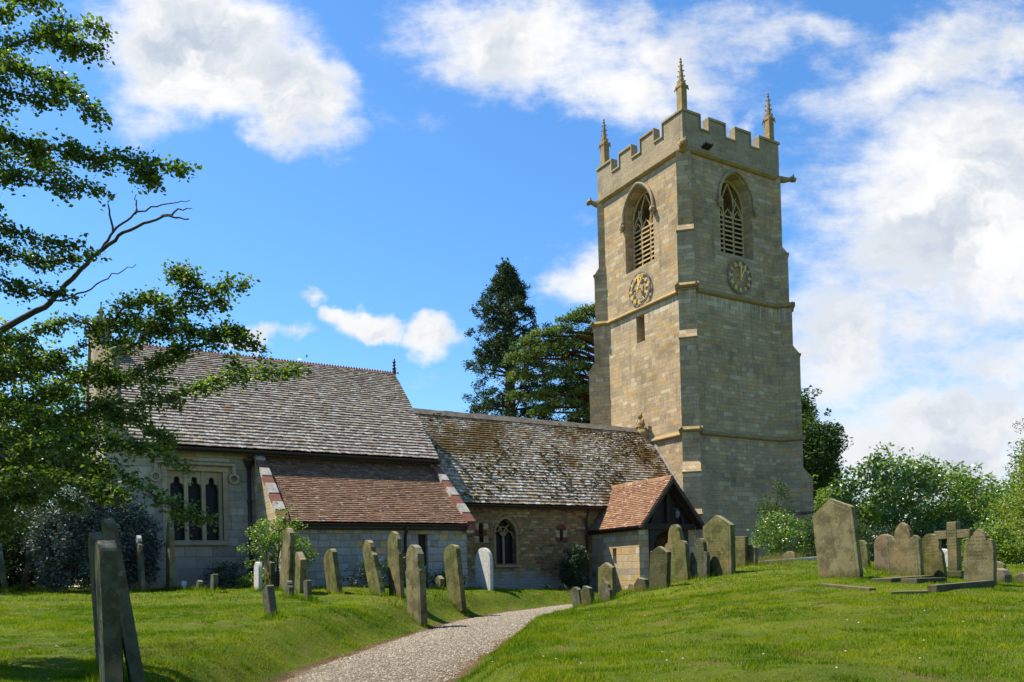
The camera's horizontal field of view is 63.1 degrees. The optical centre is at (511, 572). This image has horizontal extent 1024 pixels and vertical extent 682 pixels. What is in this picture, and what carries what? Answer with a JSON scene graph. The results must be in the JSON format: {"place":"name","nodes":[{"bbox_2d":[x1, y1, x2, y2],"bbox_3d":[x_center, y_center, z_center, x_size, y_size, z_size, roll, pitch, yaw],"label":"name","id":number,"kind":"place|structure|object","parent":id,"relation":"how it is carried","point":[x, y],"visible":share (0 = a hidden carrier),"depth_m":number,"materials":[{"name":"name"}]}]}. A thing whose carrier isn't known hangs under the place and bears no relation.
{"place":"outdoors","nodes":[
{"label":"outdoors","id":0,"kind":"place"},
{"bbox_2d":[277,604,571,681],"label":"gravel path","id":1,"kind":"structure","parent":0,"point":[304,672],"depth_m":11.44,"materials":[{"name":"grey gravel"}]},
{"bbox_2d":[0,559,1023,681],"bbox_3d":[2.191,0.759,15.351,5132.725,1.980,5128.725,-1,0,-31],"label":"lawn","id":2,"kind":"structure","parent":0,"point":[431,616],"depth_m":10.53,"materials":[{"name":"green plant"}]},
{"bbox_2d":[0,543,7,591],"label":"headstone","id":3,"kind":"object","parent":2,"relation":"on","point":[3,579],"visible":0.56,"depth_m":21.00,"materials":[{"name":"grey stone"}]},
{"bbox_2d":[0,474,23,578],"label":"hawthorn bush","id":4,"kind":"object","parent":2,"relation":"on","point":[4,542],"visible":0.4,"depth_m":22.15,"materials":[{"name":"green plant"}]},
{"bbox_2d":[20,549,32,590],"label":"headstone","id":5,"kind":"object","parent":2,"relation":"on","point":[25,574],"visible":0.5,"depth_m":22.13,"materials":[{"name":"grey stone"}]},
{"bbox_2d":[0,465,66,586],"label":"cypress bush","id":6,"kind":"object","parent":2,"relation":"on","point":[25,515],"visible":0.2,"depth_m":24.03,"materials":[{"name":"green plant"}]},
{"bbox_2d":[0,381,81,572],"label":"leafy tree","id":7,"kind":"object","parent":2,"relation":"on","point":[3,390],"visible":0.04,"depth_m":37.44,"materials":[{"name":"green plant"}]},
{"bbox_2d":[0,317,85,534],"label":"leafy tree","id":8,"kind":"object","parent":2,"relation":"on","point":[20,381],"visible":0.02,"depth_m":43.28,"materials":[{"name":"green plant"}]},
{"bbox_2d":[0,521,90,587],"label":"hedge","id":9,"kind":"object","parent":2,"relation":"on","point":[17,580],"visible":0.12,"depth_m":24.77,"materials":[{"name":"green plant"}]},
{"bbox_2d":[43,357,85,580],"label":"leafy tree","id":10,"kind":"object","parent":2,"relation":"on","point":[76,361],"visible":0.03,"depth_m":45.59,"materials":[{"name":"green plant"}]},
{"bbox_2d":[19,479,163,591],"bbox_3d":[-11.056,-0.932,22.029,3.477,3.293,2.323,-1,0,-31],"label":"cypress bush","id":11,"kind":"object","parent":2,"relation":"on","point":[62,547],"visible":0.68,"depth_m":21.49,"materials":[{"name":"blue plant"}]},
{"bbox_2d":[88,532,101,667],"bbox_3d":[-4.022,0.365,8.140,0.100,1.520,0.460,-4,-3,-31],"label":"headstone","id":12,"kind":"object","parent":2,"relation":"on","point":[94,538],"visible":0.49,"depth_m":8.06,"materials":[{"name":"grey stone"}]},
{"bbox_2d":[95,540,122,681],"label":"headstone","id":13,"kind":"object","parent":2,"relation":"on","point":[108,610],"visible":1,"depth_m":6.08,"materials":[{"name":"grey stone"}]},
{"bbox_2d":[102,523,123,681],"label":"headstone","id":14,"kind":"object","parent":2,"relation":"on","point":[119,528],"visible":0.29,"depth_m":7.12,"materials":[{"name":"grey stone"}]},
{"bbox_2d":[101,517,144,681],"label":"headstone","id":15,"kind":"object","parent":2,"relation":"on","point":[131,649],"visible":0.79,"depth_m":6.92,"materials":[{"name":"grey stone"}]},
{"bbox_2d":[136,535,145,591],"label":"headstone","id":16,"kind":"object","parent":2,"relation":"on","point":[140,566],"visible":0.78,"depth_m":21.27,"materials":[{"name":"white stone"}]},
{"bbox_2d":[0,0,315,538],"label":"hawthorn tree","id":17,"kind":"object","parent":2,"relation":"on","point":[42,456],"visible":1,"depth_m":7.46,"materials":[{"name":"green plant"}]},
{"bbox_2d":[166,521,174,588],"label":"headstone","id":18,"kind":"object","parent":2,"relation":"on","point":[170,538],"visible":0.75,"depth_m":22.02,"materials":[{"name":"grey stone"}]},
{"bbox_2d":[180,581,186,587],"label":"headstone","id":19,"kind":"object","parent":2,"relation":"on","point":[183,583],"visible":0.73,"depth_m":21.99,"materials":[{"name":"white stone"}]},
{"bbox_2d":[196,580,202,589],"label":"headstone","id":20,"kind":"object","parent":2,"relation":"on","point":[199,583],"visible":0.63,"depth_m":21.47,"materials":[{"name":"grey stone"}]},
{"bbox_2d":[210,574,217,592],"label":"headstone","id":21,"kind":"object","parent":2,"relation":"on","point":[214,582],"visible":0.67,"depth_m":20.35,"materials":[{"name":"grey stone"}]},
{"bbox_2d":[199,558,263,587],"bbox_3d":[-7.936,0.118,23.497,1.876,1.081,1.196,-1,0,-31],"label":"shrub","id":22,"kind":"object","parent":2,"relation":"on","point":[232,577],"visible":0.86,"depth_m":23.32,"materials":[{"name":"green plant"}]},
{"bbox_2d":[234,571,264,586],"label":"shrub","id":23,"kind":"object","parent":2,"relation":"on","point":[244,580],"visible":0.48,"depth_m":22.70,"materials":[{"name":"green plant"}]},
{"bbox_2d":[254,562,261,590],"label":"headstone","id":24,"kind":"object","parent":2,"relation":"on","point":[257,575],"visible":0.7,"depth_m":20.63,"materials":[{"name":"white stone"}]},
{"bbox_2d":[262,585,276,616],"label":"headstone","id":25,"kind":"object","parent":2,"relation":"on","point":[268,598],"visible":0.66,"depth_m":13.48,"materials":[{"name":"grey stone"}]},
{"bbox_2d":[264,552,275,588],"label":"headstone","id":26,"kind":"object","parent":2,"relation":"on","point":[269,566],"visible":0.75,"depth_m":21.19,"materials":[{"name":"grey stone"}]},
{"bbox_2d":[237,502,318,588],"bbox_3d":[-6.129,-0.588,21.857,2.158,2.472,1.554,-1,0,-31],"label":"shrub","id":27,"kind":"object","parent":2,"relation":"on","point":[268,539],"visible":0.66,"depth_m":21.78,"materials":[{"name":"green plant"}]},
{"bbox_2d":[279,528,294,590],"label":"headstone","id":28,"kind":"object","parent":2,"relation":"on","point":[287,561],"visible":0.77,"depth_m":19.82,"materials":[{"name":"grey stone"}]},
{"bbox_2d":[285,581,293,596],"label":"headstone","id":29,"kind":"object","parent":2,"relation":"on","point":[289,588],"visible":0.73,"depth_m":18.33,"materials":[{"name":"grey stone"}]},
{"bbox_2d":[293,552,306,592],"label":"headstone","id":30,"kind":"object","parent":2,"relation":"on","point":[299,568],"visible":0.56,"depth_m":19.43,"materials":[{"name":"beige stone"}]},
{"bbox_2d":[303,580,311,599],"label":"headstone","id":31,"kind":"object","parent":2,"relation":"on","point":[307,585],"visible":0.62,"depth_m":17.38,"materials":[{"name":"grey stone"}]},
{"bbox_2d":[323,549,342,593],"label":"headstone","id":32,"kind":"object","parent":2,"relation":"on","point":[332,571],"visible":0.7,"depth_m":19.70,"materials":[{"name":"beige stone"}]},
{"bbox_2d":[341,558,388,587],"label":"shrub","id":33,"kind":"object","parent":2,"relation":"on","point":[382,566],"visible":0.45,"depth_m":23.09,"materials":[{"name":"green plant"}]},
{"bbox_2d":[363,540,385,595],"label":"headstone","id":34,"kind":"object","parent":2,"relation":"on","point":[373,571],"visible":0.82,"depth_m":19.36,"materials":[{"name":"grey stone"}]},
{"bbox_2d":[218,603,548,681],"bbox_3d":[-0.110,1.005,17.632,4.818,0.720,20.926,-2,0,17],"label":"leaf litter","id":35,"kind":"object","parent":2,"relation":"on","point":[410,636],"visible":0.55,"depth_m":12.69,"materials":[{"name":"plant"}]},
{"bbox_2d":[387,531,404,599],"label":"headstone","id":36,"kind":"object","parent":2,"relation":"on","point":[395,569],"visible":0.77,"depth_m":19.14,"materials":[{"name":"grey stone"}]},
{"bbox_2d":[405,545,427,627],"bbox_3d":[-2.047,0.317,17.727,0.156,1.823,0.725,-1,-2,-31],"label":"headstone","id":37,"kind":"object","parent":2,"relation":"on","point":[415,573],"visible":0.77,"depth_m":17.53,"materials":[{"name":"beige stone"}]},
{"bbox_2d":[403,553,433,586],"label":"shrub","id":38,"kind":"object","parent":2,"relation":"on","point":[427,573],"visible":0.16,"depth_m":23.77,"materials":[{"name":"green plant"}]},
{"bbox_2d":[435,576,443,589],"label":"headstone","id":39,"kind":"object","parent":2,"relation":"on","point":[439,581],"visible":0.57,"depth_m":23.79,"materials":[{"name":"beige stone"}]},
{"bbox_2d":[83,58,814,592],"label":"church","id":40,"kind":"structure","parent":2,"relation":"on","point":[693,426],"depth_m":32.37,"materials":[{"name":"stone"}]},
{"bbox_2d":[431,568,467,587],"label":"shrub","id":41,"kind":"object","parent":2,"relation":"on","point":[444,577],"visible":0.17,"depth_m":24.66,"materials":[{"name":"green plant"}]},
{"bbox_2d":[443,544,466,611],"bbox_3d":[-1.452,0.161,21.068,0.130,1.744,0.729,-1,-10,-31],"label":"headstone","id":42,"kind":"object","parent":2,"relation":"on","point":[454,574],"visible":0.81,"depth_m":20.90,"materials":[{"name":"beige stone"}]},
{"bbox_2d":[475,548,492,590],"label":"headstone","id":43,"kind":"object","parent":2,"relation":"on","point":[484,567],"visible":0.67,"depth_m":25.01,"materials":[{"name":"white stone"}]},
{"bbox_2d":[460,257,562,421],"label":"sequoia tree","id":44,"kind":"object","parent":2,"relation":"on","point":[506,289],"visible":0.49,"depth_m":59.12,"materials":[{"name":"green plant"}]},
{"bbox_2d":[18,579,1004,678],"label":"daisies","id":45,"kind":"object","parent":2,"relation":"on","point":[556,658],"visible":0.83,"depth_m":9.09,"materials":[{"name":"white plant"}]},
{"bbox_2d":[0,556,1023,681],"bbox_3d":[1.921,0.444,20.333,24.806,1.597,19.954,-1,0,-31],"label":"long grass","id":46,"kind":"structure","parent":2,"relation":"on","point":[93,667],"depth_m":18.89,"materials":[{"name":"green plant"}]},
{"bbox_2d":[501,302,594,423],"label":"cedar tree","id":47,"kind":"object","parent":2,"relation":"on","point":[571,394],"visible":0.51,"depth_m":52.01,"materials":[{"name":"green plant"}]},
{"bbox_2d":[559,585,567,590],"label":"headstone","id":48,"kind":"object","parent":2,"relation":"on","point":[564,587],"visible":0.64,"depth_m":29.70,"materials":[{"name":"grey stone"}]},
{"bbox_2d":[570,587,581,605],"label":"headstone","id":49,"kind":"object","parent":2,"relation":"on","point":[575,594],"visible":0.69,"depth_m":19.66,"materials":[{"name":"grey stone"}]},
{"bbox_2d":[557,543,596,589],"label":"shrub","id":50,"kind":"object","parent":2,"relation":"on","point":[574,569],"visible":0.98,"depth_m":30.18,"materials":[{"name":"green plant"}]},
{"bbox_2d":[580,586,594,604],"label":"headstone","id":51,"kind":"object","parent":2,"relation":"on","point":[586,592],"visible":0.61,"depth_m":18.95,"materials":[{"name":"grey stone"}]},
{"bbox_2d":[600,582,612,600],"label":"headstone","id":52,"kind":"object","parent":2,"relation":"on","point":[606,591],"visible":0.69,"depth_m":19.08,"materials":[{"name":"grey stone"}]},
{"bbox_2d":[598,563,615,599],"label":"headstone","id":53,"kind":"object","parent":2,"relation":"on","point":[606,572],"visible":0.65,"depth_m":20.12,"materials":[{"name":"beige stone"}]},
{"bbox_2d":[628,583,634,591],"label":"headstone","id":54,"kind":"object","parent":2,"relation":"on","point":[631,586],"visible":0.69,"depth_m":20.27,"materials":[{"name":"beige stone"}]},
{"bbox_2d":[634,577,648,591],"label":"headstone","id":55,"kind":"object","parent":2,"relation":"on","point":[640,583],"visible":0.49,"depth_m":19.96,"materials":[{"name":"grey stone"}]},
{"bbox_2d":[649,546,670,588],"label":"headstone","id":56,"kind":"object","parent":2,"relation":"on","point":[660,565],"visible":0.69,"depth_m":18.93,"materials":[{"name":"grey stone"}]},
{"bbox_2d":[665,524,690,582],"bbox_3d":[4.069,-0.397,20.506,0.120,1.580,0.748,-1,-4,-31],"label":"headstone","id":57,"kind":"object","parent":2,"relation":"on","point":[677,545],"visible":0.61,"depth_m":20.39,"materials":[{"name":"grey stone"}]},
{"bbox_2d":[690,538,709,578],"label":"headstone","id":58,"kind":"object","parent":2,"relation":"on","point":[700,561],"visible":0.77,"depth_m":20.00,"materials":[{"name":"grey stone"}]},
{"bbox_2d":[703,515,735,575],"bbox_3d":[4.965,-0.576,19.998,0.156,1.598,0.930,-1,0,-31],"label":"headstone","id":59,"kind":"object","parent":2,"relation":"on","point":[719,534],"visible":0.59,"depth_m":19.84,"materials":[{"name":"grey stone"}]},
{"bbox_2d":[735,536,747,566],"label":"headstone","id":60,"kind":"object","parent":2,"relation":"on","point":[741,548],"visible":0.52,"depth_m":21.89,"materials":[{"name":"grey stone"}]},
{"bbox_2d":[748,545,757,564],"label":"headstone","id":61,"kind":"object","parent":2,"relation":"on","point":[752,552],"visible":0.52,"depth_m":21.77,"materials":[{"name":"grey stone"}]},
{"bbox_2d":[754,479,795,554],"bbox_3d":[8.405,-1.331,26.562,1.311,3.391,1.275,-1,0,-31],"label":"shrub","id":62,"kind":"object","parent":2,"relation":"on","point":[772,508],"visible":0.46,"depth_m":26.54,"materials":[{"name":"green plant"}]},
{"bbox_2d":[736,550,816,567],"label":"dry stalks","id":63,"kind":"object","parent":2,"relation":"on","point":[773,558],"visible":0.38,"depth_m":21.94,"materials":[{"name":"green plant"}]},
{"bbox_2d":[746,507,811,559],"bbox_3d":[7.842,-0.939,24.403,2.047,1.961,1.996,-1,0,-31],"label":"shrub","id":64,"kind":"object","parent":2,"relation":"on","point":[781,539],"visible":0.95,"depth_m":24.11,"materials":[{"name":"green plant"}]},
{"bbox_2d":[760,557,816,563],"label":"kerb wall","id":65,"kind":"structure","parent":2,"relation":"on","point":[812,558],"depth_m":22.12,"materials":[{"name":"white stone"}]},
{"bbox_2d":[783,551,796,558],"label":"headstone","id":66,"kind":"object","parent":2,"relation":"on","point":[791,553],"visible":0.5,"depth_m":22.39,"materials":[{"name":"beige stone"}]},
{"bbox_2d":[801,385,853,509],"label":"yew tree","id":67,"kind":"object","parent":2,"relation":"on","point":[822,446],"visible":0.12,"depth_m":50.13,"materials":[{"name":"green plant"}]},
{"bbox_2d":[786,503,874,557],"bbox_3d":[9.818,-1.016,25.755,2.658,2.365,2.304,-2,0,13],"label":"shrub","id":68,"kind":"object","parent":2,"relation":"on","point":[811,551],"visible":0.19,"depth_m":25.36,"materials":[{"name":"green plant"}]},
{"bbox_2d":[812,498,863,578],"bbox_3d":[6.280,-0.589,16.115,0.116,1.723,0.929,1,-9,-31],"label":"headstone","id":69,"kind":"object","parent":2,"relation":"on","point":[837,542],"visible":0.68,"depth_m":16.03,"materials":[{"name":"grey stone"}]},
{"bbox_2d":[821,583,875,590],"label":"grave kerb","id":70,"kind":"structure","parent":2,"relation":"on","point":[849,587],"depth_m":14.03,"materials":[{"name":"beige stone"}]},
{"bbox_2d":[859,540,870,566],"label":"headstone","id":71,"kind":"object","parent":2,"relation":"on","point":[865,551],"visible":0.33,"depth_m":19.33,"materials":[{"name":"grey stone"}]},
{"bbox_2d":[859,521,895,560],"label":"shrub","id":72,"kind":"object","parent":2,"relation":"on","point":[875,536],"visible":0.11,"depth_m":30.47,"materials":[{"name":"green plant"}]},
{"bbox_2d":[874,534,893,570],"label":"headstone","id":73,"kind":"object","parent":2,"relation":"on","point":[880,553],"visible":0.42,"depth_m":18.22,"materials":[{"name":"beige stone"}]},
{"bbox_2d":[871,575,932,582],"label":"ledger slab","id":74,"kind":"structure","parent":2,"relation":"on","point":[892,579],"depth_m":14.92,"materials":[{"name":"grey stone"}]},
{"bbox_2d":[887,523,923,575],"bbox_3d":[7.862,-0.391,16.673,0.116,1.229,0.710,-1,-3,-31],"label":"headstone","id":75,"kind":"object","parent":2,"relation":"on","point":[904,550],"visible":0.81,"depth_m":16.61,"materials":[{"name":"grey stone"}]},
{"bbox_2d":[812,441,1002,550],"bbox_3d":[19.141,-3.484,41.714,10.794,7.008,10.041,-1,0,-31],"label":"laurel bush","id":76,"kind":"object","parent":2,"relation":"on","point":[928,479],"visible":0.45,"depth_m":39.35,"materials":[{"name":"green plant"}]},
{"bbox_2d":[890,590,929,594],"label":"grave slab","id":77,"kind":"structure","parent":2,"relation":"on","point":[912,592],"depth_m":12.61,"materials":[{"name":"grey stone"}]},
{"bbox_2d":[901,577,946,583],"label":"ledger slab","id":78,"kind":"structure","parent":2,"relation":"on","point":[917,580],"depth_m":14.40,"materials":[{"name":"grey stone"}]},
{"bbox_2d":[922,534,946,577],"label":"headstone","id":79,"kind":"object","parent":2,"relation":"on","point":[933,556],"visible":0.62,"depth_m":16.65,"materials":[{"name":"grey stone"}]},
{"bbox_2d":[942,549,947,566],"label":"headstone","id":80,"kind":"object","parent":2,"relation":"on","point":[946,554],"visible":0.09,"depth_m":20.03,"materials":[{"name":"white stone"}]},
{"bbox_2d":[934,522,973,578],"bbox_3d":[9.033,-0.365,17.006,0.600,1.340,0.760,-1,0,-31],"label":"grave cross","id":81,"kind":"object","parent":2,"relation":"on","point":[953,534],"visible":0.66,"depth_m":16.93,"materials":[{"name":"grey stone"}]},
{"bbox_2d":[927,580,993,592],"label":"grave kerb","id":82,"kind":"structure","parent":2,"relation":"on","point":[936,588],"depth_m":13.04,"materials":[{"name":"grey stone"}]},
{"bbox_2d":[913,516,1013,562],"bbox_3d":[17.994,-1.167,33.875,5.050,2.267,4.157,-1,0,-31],"label":"shrub","id":83,"kind":"object","parent":2,"relation":"on","point":[943,540],"visible":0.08,"depth_m":34.22,"materials":[{"name":"green plant"}]},
{"bbox_2d":[914,476,1023,560],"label":"laurel bush","id":84,"kind":"object","parent":2,"relation":"on","point":[978,493],"visible":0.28,"depth_m":39.45,"materials":[{"name":"green plant"}]},
{"bbox_2d":[963,529,996,585],"bbox_3d":[7.898,-0.179,14.062,0.100,1.105,0.508,-1,1,-31],"label":"headstone","id":85,"kind":"object","parent":2,"relation":"on","point":[980,557],"visible":0.73,"depth_m":14.01,"materials":[{"name":"grey stone"}]},
{"bbox_2d":[946,514,1023,563],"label":"shrub","id":86,"kind":"object","parent":2,"relation":"on","point":[1004,542],"visible":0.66,"depth_m":26.62,"materials":[{"name":"green plant"}]},
{"bbox_2d":[976,477,1023,536],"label":"leafy tree","id":87,"kind":"object","parent":2,"relation":"on","point":[1012,484],"visible":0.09,"depth_m":70.93,"materials":[{"name":"green plant"}]},
{"bbox_2d":[997,561,1005,568],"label":"headstone","id":88,"kind":"object","parent":2,"relation":"on","point":[1000,564],"visible":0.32,"depth_m":17.35,"materials":[{"name":"grey stone"}]},
{"bbox_2d":[984,438,1023,548],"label":"yew tree","id":89,"kind":"object","parent":2,"relation":"on","point":[1018,503],"visible":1,"depth_m":23.91,"materials":[{"name":"green plant"}]},
{"bbox_2d":[997,568,1011,581],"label":"headstone","id":90,"kind":"object","parent":2,"relation":"on","point":[1004,574],"visible":0.44,"depth_m":15.25,"materials":[{"name":"grey stone"}]},
{"bbox_2d":[1002,418,1023,518],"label":"conifer","id":91,"kind":"object","parent":2,"relation":"on","point":[1014,468],"visible":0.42,"depth_m":25.91,"materials":[{"name":"green plant"}]},
{"bbox_2d":[1014,573,1023,582],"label":"headstone","id":92,"kind":"object","parent":2,"relation":"on","point":[1020,576],"visible":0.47,"depth_m":15.97,"materials":[{"name":"grey stone"}]},
{"bbox_2d":[0,0,1023,586],"label":"sky","id":93,"kind":"structure","parent":0,"point":[374,164],"materials":[{"name":"blue"}]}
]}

